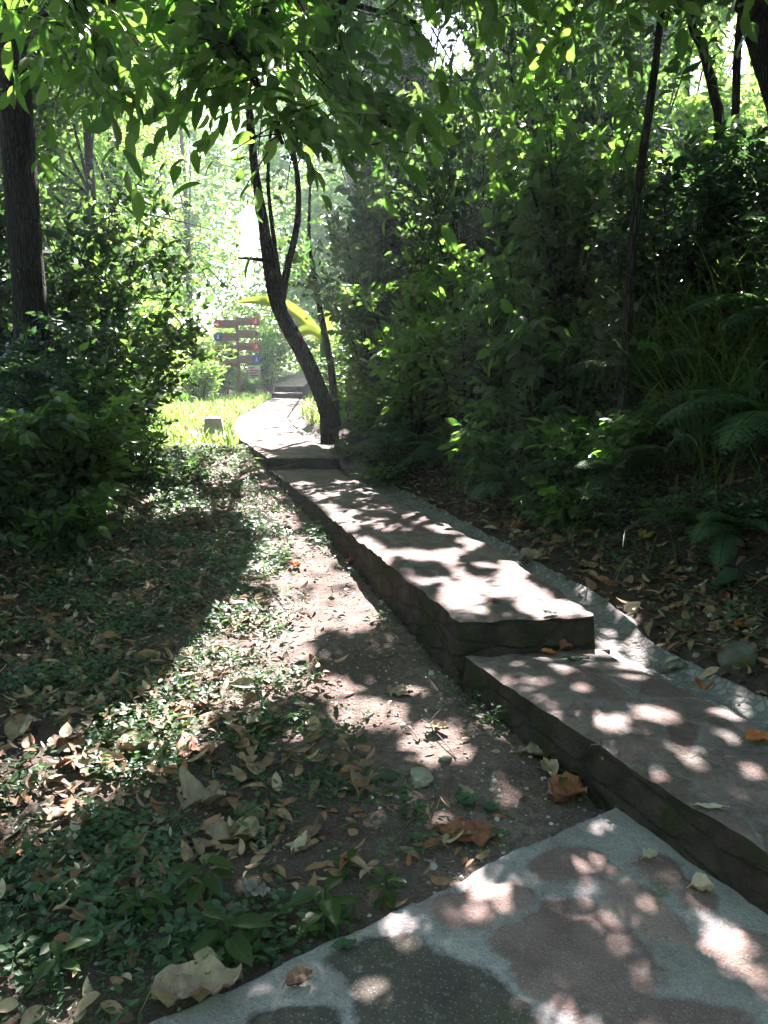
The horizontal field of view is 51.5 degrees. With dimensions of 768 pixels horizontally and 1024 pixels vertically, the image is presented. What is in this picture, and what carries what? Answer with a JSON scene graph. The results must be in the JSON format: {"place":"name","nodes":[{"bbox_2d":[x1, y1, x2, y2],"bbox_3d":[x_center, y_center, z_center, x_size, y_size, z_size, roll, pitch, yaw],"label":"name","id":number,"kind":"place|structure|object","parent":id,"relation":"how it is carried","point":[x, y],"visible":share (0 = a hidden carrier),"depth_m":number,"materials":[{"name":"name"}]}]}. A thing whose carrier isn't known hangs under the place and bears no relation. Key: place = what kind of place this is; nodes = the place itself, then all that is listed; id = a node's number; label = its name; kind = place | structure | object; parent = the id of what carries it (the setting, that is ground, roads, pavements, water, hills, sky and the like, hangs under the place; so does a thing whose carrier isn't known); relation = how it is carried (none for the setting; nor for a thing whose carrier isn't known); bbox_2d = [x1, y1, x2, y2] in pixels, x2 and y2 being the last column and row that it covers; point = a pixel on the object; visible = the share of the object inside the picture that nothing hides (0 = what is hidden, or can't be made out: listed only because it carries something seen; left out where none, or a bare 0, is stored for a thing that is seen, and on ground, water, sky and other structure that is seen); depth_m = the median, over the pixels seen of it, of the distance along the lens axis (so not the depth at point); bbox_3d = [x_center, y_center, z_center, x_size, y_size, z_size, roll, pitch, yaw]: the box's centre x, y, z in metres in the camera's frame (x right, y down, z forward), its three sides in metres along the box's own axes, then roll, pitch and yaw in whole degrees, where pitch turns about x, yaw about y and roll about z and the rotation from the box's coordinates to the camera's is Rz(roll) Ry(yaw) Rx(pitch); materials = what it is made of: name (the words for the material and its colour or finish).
{"place":"outdoors","nodes":[
{"label":"outdoors","id":0,"kind":"place"},
{"bbox_2d":[236,398,339,470],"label":"path","id":1,"kind":"structure","parent":0,"point":[274,438],"depth_m":11.12,"materials":[{"name":"concrete"}]},
{"bbox_2d":[275,372,310,398],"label":"path","id":2,"kind":"structure","parent":0,"point":[298,383],"depth_m":25.93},
{"bbox_2d":[0,223,767,1023],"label":"ground","id":3,"kind":"structure","parent":0,"point":[400,757],"depth_m":3.58,"materials":[{"name":"soil"}]},
{"bbox_2d":[4,712,32,743],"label":"fallen leaf","id":4,"kind":"object","parent":3,"relation":"on","point":[12,728],"visible":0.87,"depth_m":3.39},
{"bbox_2d":[0,80,80,260],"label":"tree","id":5,"kind":"object","parent":3,"relation":"on","point":[39,129],"visible":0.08,"depth_m":14.09,"materials":[{"name":"green plant"}]},
{"bbox_2d":[0,386,89,522],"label":"shrub","id":6,"kind":"object","parent":3,"relation":"on","point":[40,423],"visible":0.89,"depth_m":6.14,"materials":[{"name":"green plant"}]},
{"bbox_2d":[32,937,91,1003],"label":"seedling","id":7,"kind":"object","parent":3,"relation":"on","point":[57,948],"visible":0.96,"depth_m":2.03,"materials":[{"name":"green plant"}]},
{"bbox_2d":[0,177,143,391],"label":"shrub","id":8,"kind":"object","parent":3,"relation":"on","point":[5,282],"visible":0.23,"depth_m":9.53,"materials":[{"name":"green plant"}]},
{"bbox_2d":[14,482,133,558],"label":"shrub","id":9,"kind":"object","parent":3,"relation":"on","point":[98,501],"visible":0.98,"depth_m":5.92,"materials":[{"name":"green plant"}]},
{"bbox_2d":[0,341,164,516],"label":"shrub","id":10,"kind":"object","parent":3,"relation":"on","point":[108,433],"visible":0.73,"depth_m":6.95,"materials":[{"name":"green plant"}]},
{"bbox_2d":[0,311,179,498],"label":"shrub","id":11,"kind":"object","parent":3,"relation":"on","point":[32,379],"visible":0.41,"depth_m":7.34,"materials":[{"name":"green plant"}]},
{"bbox_2d":[60,747,127,767],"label":"fallen leaf","id":12,"kind":"object","parent":3,"relation":"on","point":[80,763],"visible":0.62,"depth_m":3.18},
{"bbox_2d":[0,6,208,351],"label":"tree","id":13,"kind":"object","parent":3,"relation":"on","point":[89,172],"visible":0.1,"depth_m":15.57,"materials":[{"name":"green plant"}]},
{"bbox_2d":[43,52,188,314],"bbox_3d":[-11.611,-12.844,28.363,9.074,16.085,9.722,-3,11,-16],"label":"tree","id":14,"kind":"object","parent":3,"relation":"on","point":[148,217],"visible":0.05,"depth_m":27.93,"materials":[{"name":"green plant"}]},
{"bbox_2d":[0,242,238,441],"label":"shrub","id":15,"kind":"object","parent":3,"relation":"on","point":[163,363],"visible":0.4,"depth_m":9.25,"materials":[{"name":"green plant"}]},
{"bbox_2d":[38,156,228,413],"bbox_3d":[-3.745,-2.950,11.296,3.226,4.036,2.959,6,12,30],"label":"shrub","id":16,"kind":"object","parent":3,"relation":"on","point":[158,257],"visible":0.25,"depth_m":10.94,"materials":[{"name":"green plant"}]},
{"bbox_2d":[57,274,209,360],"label":"shrub","id":17,"kind":"object","parent":3,"relation":"on","point":[152,308],"visible":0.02,"depth_m":17.04,"materials":[{"name":"green plant"}]},
{"bbox_2d":[116,730,159,755],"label":"fallen leaf","id":18,"kind":"object","parent":3,"relation":"on","point":[128,747],"visible":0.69,"depth_m":3.26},
{"bbox_2d":[39,6,244,354],"bbox_3d":[-7.855,-10.259,22.371,7.627,13.855,8.487,-3,11,-18],"label":"tree","id":19,"kind":"object","parent":3,"relation":"on","point":[112,183],"visible":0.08,"depth_m":22.43,"materials":[{"name":"green plant"}]},
{"bbox_2d":[114,886,172,924],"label":"seedling","id":20,"kind":"object","parent":3,"relation":"on","point":[140,893],"visible":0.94,"depth_m":2.29,"materials":[{"name":"green plant"}]},
{"bbox_2d":[107,402,183,472],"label":"shrub","id":21,"kind":"object","parent":3,"relation":"on","point":[160,442],"visible":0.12,"depth_m":8.74,"materials":[{"name":"green plant"}]},
{"bbox_2d":[0,0,303,408],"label":"tree","id":22,"kind":"object","parent":3,"relation":"on","point":[21,196],"visible":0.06,"depth_m":8.10,"materials":[{"name":"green plant"}]},
{"bbox_2d":[121,433,218,487],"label":"shrub","id":23,"kind":"object","parent":3,"relation":"on","point":[170,474],"visible":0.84,"depth_m":8.28,"materials":[{"name":"green plant"}]},
{"bbox_2d":[105,63,255,375],"bbox_3d":[-8.818,-13.152,34.336,7.130,14.718,6.085,3,11,17],"label":"tree","id":24,"kind":"object","parent":3,"relation":"on","point":[193,217],"visible":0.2,"depth_m":34.14,"materials":[{"name":"green plant"}]},
{"bbox_2d":[139,953,243,1013],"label":"fallen leaf","id":25,"kind":"object","parent":3,"relation":"on","point":[171,982],"visible":1,"depth_m":2.00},
{"bbox_2d":[173,765,225,823],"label":"fallen leaf","id":26,"kind":"object","parent":3,"relation":"on","point":[195,791],"visible":0.98,"depth_m":2.92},
{"bbox_2d":[166,852,235,908],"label":"seedling","id":27,"kind":"object","parent":3,"relation":"on","point":[185,871],"visible":0.98,"depth_m":2.38,"materials":[{"name":"green plant"}]},
{"bbox_2d":[176,345,236,400],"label":"shrub","id":28,"kind":"object","parent":3,"relation":"on","point":[212,374],"visible":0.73,"depth_m":21.01,"materials":[{"name":"green plant"}]},
{"bbox_2d":[177,303,249,394],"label":"shrub","id":29,"kind":"object","parent":3,"relation":"on","point":[231,371],"visible":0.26,"depth_m":25.83,"materials":[{"name":"green plant"}]},
{"bbox_2d":[200,816,264,842],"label":"fallen leaf","id":30,"kind":"object","parent":3,"relation":"on","point":[220,830],"visible":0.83,"depth_m":2.73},
{"bbox_2d":[191,905,274,966],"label":"seedling","id":31,"kind":"object","parent":3,"relation":"on","point":[238,947],"visible":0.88,"depth_m":2.13,"materials":[{"name":"green plant"}]},
{"bbox_2d":[213,317,260,398],"bbox_3d":[-4.228,-4.359,23.166,1.375,2.561,0.146,0,10,0],"label":"signpost","id":32,"kind":"object","parent":3,"relation":"on","point":[239,359],"visible":0.88,"depth_m":23.01,"materials":[{"name":"brown wood"}]},
{"bbox_2d":[223,370,261,394],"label":"shrub","id":33,"kind":"object","parent":3,"relation":"on","point":[252,382],"visible":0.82,"depth_m":25.18,"materials":[{"name":"green plant"}]},
{"bbox_2d":[134,388,352,449],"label":"grass","id":34,"kind":"structure","parent":3,"relation":"on","point":[230,409],"depth_m":15.29,"materials":[{"name":"green plant"}]},
{"bbox_2d":[241,877,267,897],"bbox_3d":[-0.386,1.125,2.373,0.077,0.044,0.075,-2,11,-13],"label":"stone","id":35,"kind":"object","parent":3,"relation":"on","point":[254,887],"visible":1,"depth_m":2.38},
{"bbox_2d":[240,317,301,390],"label":"shrub","id":36,"kind":"object","parent":3,"relation":"on","point":[269,342],"visible":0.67,"depth_m":28.23,"materials":[{"name":"green plant"}]},
{"bbox_2d":[238,296,333,387],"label":"banana plant","id":37,"kind":"object","parent":3,"relation":"on","point":[308,328],"visible":0.56,"depth_m":14.66,"materials":[{"name":"yellow plant"}]},
{"bbox_2d":[232,155,376,430],"bbox_3d":[-1.224,-3.204,11.910,2.038,4.174,2.658,9,14,42],"label":"tree","id":38,"kind":"object","parent":3,"relation":"on","point":[330,367],"visible":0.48,"depth_m":11.87,"materials":[{"name":"green plant"}]},
{"bbox_2d":[288,876,363,932],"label":"seedling","id":39,"kind":"object","parent":3,"relation":"on","point":[327,904],"visible":0.98,"depth_m":2.26,"materials":[{"name":"green plant"}]},
{"bbox_2d":[288,340,379,421],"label":"shrub","id":40,"kind":"object","parent":3,"relation":"on","point":[343,390],"visible":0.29,"depth_m":13.09,"materials":[{"name":"green plant"}]},
{"bbox_2d":[238,0,461,444],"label":"tree","id":41,"kind":"object","parent":3,"relation":"on","point":[276,282],"visible":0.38,"depth_m":9.90,"materials":[{"name":"brown plant"}]},
{"bbox_2d":[258,2,442,317],"bbox_3d":[-0.879,-11.211,27.609,7.676,13.617,6.573,0,10,0],"label":"tree","id":42,"kind":"object","parent":3,"relation":"on","point":[350,181],"visible":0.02,"depth_m":27.40,"materials":[{"name":"green plant"}]},
{"bbox_2d":[328,430,377,460],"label":"shrub","id":43,"kind":"object","parent":3,"relation":"on","point":[346,437],"visible":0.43,"depth_m":9.73,"materials":[{"name":"green plant"}]},
{"bbox_2d":[328,346,405,418],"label":"shrub","id":44,"kind":"object","parent":3,"relation":"on","point":[370,380],"visible":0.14,"depth_m":11.10,"materials":[{"name":"green plant"}]},
{"bbox_2d":[332,374,403,438],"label":"shrub","id":45,"kind":"object","parent":3,"relation":"on","point":[370,406],"visible":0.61,"depth_m":10.41,"materials":[{"name":"green plant"}]},
{"bbox_2d":[330,419,410,468],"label":"shrub","id":46,"kind":"object","parent":3,"relation":"on","point":[359,455],"visible":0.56,"depth_m":8.79,"materials":[{"name":"green plant"}]},
{"bbox_2d":[277,163,482,395],"bbox_3d":[-0.118,-2.984,11.341,2.404,3.498,2.621,10,14,44],"label":"shrub","id":47,"kind":"object","parent":3,"relation":"on","point":[354,319],"visible":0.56,"depth_m":11.18,"materials":[{"name":"green plant"}]},
{"bbox_2d":[0,289,759,1010],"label":"pebbles","id":48,"kind":"object","parent":3,"relation":"on","point":[430,861],"visible":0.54,"depth_m":3.67,"materials":[{"name":"stone"}]},
{"bbox_2d":[350,461,413,487],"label":"shrub","id":49,"kind":"object","parent":3,"relation":"on","point":[389,474],"visible":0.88,"depth_m":8.14,"materials":[{"name":"green plant"}]},
{"bbox_2d":[0,266,767,1023],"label":"weeds","id":50,"kind":"object","parent":3,"relation":"on","point":[176,496],"visible":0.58,"depth_m":3.51,"materials":[{"name":"green plant"}]},
{"bbox_2d":[67,919,103,959],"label":"fallen leaf","id":51,"kind":"object","parent":50,"relation":"on","point":[95,935],"visible":0.85,"depth_m":2.15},
{"bbox_2d":[0,0,767,278],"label":"tree","id":52,"kind":"object","parent":3,"relation":"on","point":[235,40],"visible":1,"depth_m":4.72,"materials":[{"name":"green plant"}]},
{"bbox_2d":[0,282,767,1023],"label":"leaf litter","id":53,"kind":"object","parent":3,"relation":"on","point":[302,840],"visible":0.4,"depth_m":3.80,"materials":[{"name":"plant"}]},
{"bbox_2d":[0,115,767,591],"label":"undergrowth","id":54,"kind":"object","parent":3,"relation":"on","point":[724,575],"visible":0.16,"depth_m":6.79,"materials":[{"name":"green plant"}]},
{"bbox_2d":[362,866,406,912],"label":"seedling","id":55,"kind":"object","parent":3,"relation":"on","point":[390,896],"visible":0.98,"depth_m":2.39,"materials":[{"name":"green plant"}]},
{"bbox_2d":[349,422,441,452],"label":"fern","id":56,"kind":"object","parent":3,"relation":"on","point":[400,431],"visible":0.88,"depth_m":8.45,"materials":[{"name":"green plant"}]},
{"bbox_2d":[42,0,754,374],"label":"distant woods","id":57,"kind":"object","parent":3,"relation":"on","point":[226,178],"visible":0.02,"depth_m":43.14,"materials":[{"name":"green plant"}]},
{"bbox_2d":[317,245,483,434],"bbox_3d":[0.324,-1.899,9.462,1.765,2.344,2.263,4,11,22],"label":"shrub","id":58,"kind":"object","parent":3,"relation":"on","point":[411,373],"visible":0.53,"depth_m":9.13,"materials":[{"name":"green plant"}]},
{"bbox_2d":[367,431,445,473],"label":"shrub","id":59,"kind":"object","parent":3,"relation":"on","point":[399,457],"visible":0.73,"depth_m":8.36,"materials":[{"name":"green plant"}]},
{"bbox_2d":[329,48,496,326],"bbox_3d":[0.419,-4.452,12.557,3.093,5.012,3.378,6,12,29],"label":"shrub","id":60,"kind":"object","parent":3,"relation":"on","point":[393,245],"visible":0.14,"depth_m":11.78,"materials":[{"name":"green plant"}]},
{"bbox_2d":[287,3,547,382],"bbox_3d":[1.011,-8.776,17.998,6.441,11.779,6.952,0,10,0],"label":"tree","id":61,"kind":"object","parent":3,"relation":"on","point":[458,103],"visible":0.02,"depth_m":17.63,"materials":[{"name":"green plant"}]},
{"bbox_2d":[410,767,433,788],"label":"leaf","id":62,"kind":"object","parent":3,"relation":"on","point":[423,777],"visible":0.96,"depth_m":3.07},
{"bbox_2d":[397,432,492,468],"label":"fern","id":63,"kind":"object","parent":3,"relation":"on","point":[427,452],"visible":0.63,"depth_m":7.58,"materials":[{"name":"green plant"}]},
{"bbox_2d":[430,816,500,847],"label":"fallen leaf","id":64,"kind":"object","parent":3,"relation":"on","point":[480,837],"visible":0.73,"depth_m":2.75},
{"bbox_2d":[357,35,575,384],"bbox_3d":[0.909,-3.525,9.807,2.823,4.002,2.589,1,10,7],"label":"shrub","id":65,"kind":"object","parent":3,"relation":"on","point":[469,233],"visible":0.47,"depth_m":9.64,"materials":[{"name":"green plant"}]},
{"bbox_2d":[438,454,509,494],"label":"shrub","id":66,"kind":"object","parent":3,"relation":"on","point":[459,468],"visible":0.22,"depth_m":7.48,"materials":[{"name":"green plant"}]},
{"bbox_2d":[379,237,569,438],"bbox_3d":[0.914,-1.793,8.464,2.057,2.131,1.604,-4,11,-23],"label":"shrub","id":67,"kind":"object","parent":3,"relation":"on","point":[466,350],"visible":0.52,"depth_m":8.11,"materials":[{"name":"green plant"}]},
{"bbox_2d":[445,459,545,524],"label":"fern","id":68,"kind":"object","parent":3,"relation":"on","point":[490,472],"visible":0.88,"depth_m":6.41,"materials":[{"name":"green plant"}]},
{"bbox_2d":[440,349,575,399],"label":"fern","id":69,"kind":"object","parent":3,"relation":"on","point":[486,378],"visible":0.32,"depth_m":7.91,"materials":[{"name":"green plant"}]},
{"bbox_2d":[437,376,596,501],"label":"shrub","id":70,"kind":"object","parent":3,"relation":"on","point":[484,446],"visible":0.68,"depth_m":6.82,"materials":[{"name":"green plant"}]},
{"bbox_2d":[289,399,767,728],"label":"path gutter","id":71,"kind":"object","parent":3,"relation":"on","point":[622,637],"visible":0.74,"depth_m":4.35,"materials":[{"name":"concrete"}]},
{"bbox_2d":[361,0,724,279],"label":"tree","id":72,"kind":"object","parent":3,"relation":"on","point":[422,83],"visible":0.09,"depth_m":13.55,"materials":[{"name":"green plant"}]},
{"bbox_2d":[444,0,669,297],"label":"shrub","id":73,"kind":"object","parent":3,"relation":"on","point":[471,19],"visible":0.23,"depth_m":10.97,"materials":[{"name":"green plant"}]},
{"bbox_2d":[468,234,650,437],"bbox_3d":[1.504,-1.569,7.552,1.742,1.963,1.850,-4,11,-20],"label":"shrub","id":74,"kind":"object","parent":3,"relation":"on","point":[515,341],"visible":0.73,"depth_m":7.33,"materials":[{"name":"green plant"}]},
{"bbox_2d":[509,467,615,535],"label":"shrub","id":75,"kind":"object","parent":3,"relation":"on","point":[544,517],"visible":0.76,"depth_m":5.91,"materials":[{"name":"green plant"}]},
{"bbox_2d":[546,771,587,806],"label":"fallen leaf","id":76,"kind":"object","parent":3,"relation":"on","point":[569,787],"visible":1,"depth_m":2.99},
{"bbox_2d":[464,0,673,352],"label":"shrub","id":77,"kind":"object","parent":3,"relation":"on","point":[544,208],"visible":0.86,"depth_m":8.13,"materials":[{"name":"green plant"}]},
{"bbox_2d":[416,117,767,580],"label":"tall grass","id":78,"kind":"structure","parent":3,"relation":"on","point":[757,350],"depth_m":5.80,"materials":[{"name":"plant"}]},
{"bbox_2d":[503,394,683,496],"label":"shrub","id":79,"kind":"object","parent":3,"relation":"on","point":[594,440],"visible":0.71,"depth_m":5.97,"materials":[{"name":"green plant"}]},
{"bbox_2d":[423,0,767,115],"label":"tree","id":80,"kind":"object","parent":3,"relation":"on","point":[758,51],"visible":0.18,"depth_m":6.97,"materials":[{"name":"green plant"}]},
{"bbox_2d":[511,444,689,493],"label":"fern","id":81,"kind":"object","parent":3,"relation":"on","point":[640,462],"visible":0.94,"depth_m":5.67,"materials":[{"name":"green plant"}]},
{"bbox_2d":[535,455,678,530],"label":"shrub","id":82,"kind":"object","parent":3,"relation":"on","point":[614,509],"visible":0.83,"depth_m":5.54,"materials":[{"name":"green plant"}]},
{"bbox_2d":[508,0,767,289],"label":"tree","id":83,"kind":"object","parent":3,"relation":"on","point":[694,104],"visible":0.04,"depth_m":15.58,"materials":[{"name":"green plant"}]},
{"bbox_2d":[559,341,718,393],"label":"fern","id":84,"kind":"object","parent":3,"relation":"on","point":[688,351],"visible":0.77,"depth_m":6.33,"materials":[{"name":"green plant"}]},
{"bbox_2d":[543,100,749,285],"bbox_3d":[2.973,-3.643,9.186,2.255,2.003,2.177,-9,14,-41],"label":"shrub","id":85,"kind":"object","parent":3,"relation":"on","point":[668,147],"visible":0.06,"depth_m":8.96,"materials":[{"name":"green plant"}]},
{"bbox_2d":[543,0,751,236],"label":"sapling","id":86,"kind":"object","parent":3,"relation":"on","point":[714,96],"visible":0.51,"depth_m":8.12,"materials":[{"name":"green plant"}]},
{"bbox_2d":[545,0,758,447],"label":"sapling","id":87,"kind":"object","parent":3,"relation":"on","point":[564,21],"visible":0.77,"depth_m":6.15,"materials":[{"name":"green plant"}]},
{"bbox_2d":[561,0,751,139],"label":"tree","id":88,"kind":"object","parent":3,"relation":"on","point":[682,86],"visible":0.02,"depth_m":25.02,"materials":[{"name":"green plant"}]},
{"bbox_2d":[601,0,742,174],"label":"sapling","id":89,"kind":"object","parent":3,"relation":"on","point":[736,84],"visible":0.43,"depth_m":7.76,"materials":[{"name":"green plant"}]},
{"bbox_2d":[582,115,767,347],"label":"shrub","id":90,"kind":"object","parent":3,"relation":"on","point":[677,224],"visible":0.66,"depth_m":6.77,"materials":[{"name":"green plant"}]},
{"bbox_2d":[623,506,767,572],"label":"fern","id":91,"kind":"object","parent":3,"relation":"on","point":[720,544],"visible":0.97,"depth_m":4.60,"materials":[{"name":"green plant"}]},
{"bbox_2d":[633,2,767,144],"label":"tree","id":92,"kind":"object","parent":3,"relation":"on","point":[749,88],"visible":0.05,"depth_m":16.29,"materials":[{"name":"green plant"}]},
{"bbox_2d":[636,472,767,544],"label":"shrub","id":93,"kind":"object","parent":3,"relation":"on","point":[708,495],"visible":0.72,"depth_m":4.92,"materials":[{"name":"green plant"}]},
{"bbox_2d":[640,385,767,457],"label":"fern","id":94,"kind":"object","parent":3,"relation":"on","point":[749,418],"visible":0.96,"depth_m":4.87,"materials":[{"name":"green plant"}]},
{"bbox_2d":[675,293,767,331],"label":"fern","id":95,"kind":"object","parent":3,"relation":"on","point":[760,308],"visible":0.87,"depth_m":5.54,"materials":[{"name":"green plant"}]},
{"bbox_2d":[689,120,767,297],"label":"shrub","id":96,"kind":"object","parent":3,"relation":"on","point":[749,201],"visible":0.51,"depth_m":6.46,"materials":[{"name":"green plant"}]},
{"bbox_2d":[698,114,767,197],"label":"shrub","id":97,"kind":"object","parent":3,"relation":"on","point":[736,123],"visible":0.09,"depth_m":7.79,"materials":[{"name":"green plant"}]},
{"bbox_2d":[717,640,758,673],"bbox_3d":[1.686,0.692,3.768,0.217,0.183,0.191,-6,12,-32],"label":"stone","id":98,"kind":"object","parent":3,"relation":"on","point":[734,653],"visible":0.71,"depth_m":3.70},
{"bbox_2d":[724,197,767,297],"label":"shrub","id":99,"kind":"object","parent":3,"relation":"on","point":[761,219],"visible":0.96,"depth_m":5.37,"materials":[{"name":"green plant"}]},
{"bbox_2d":[79,1,748,354],"label":"sky","id":100,"kind":"structure","parent":0,"point":[249,224],"materials":[{"name":"white"}]},
{"bbox_2d":[268,468,594,687],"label":"path","id":101,"kind":"structure","parent":0,"point":[436,585],"depth_m":4.76,"materials":[{"name":"concrete"}]},
{"bbox_2d":[149,808,767,1023],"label":"pavement","id":102,"kind":"structure","parent":0,"point":[597,920],"depth_m":2.16,"materials":[{"name":"concrete"}]},
{"bbox_2d":[281,965,312,988],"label":"fallen leaf","id":103,"kind":"object","parent":102,"relation":"on","point":[297,975],"visible":1,"depth_m":2.05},
{"bbox_2d":[462,649,767,914],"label":"step","id":104,"kind":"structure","parent":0,"point":[670,752],"depth_m":3.00,"materials":[{"name":"concrete"}]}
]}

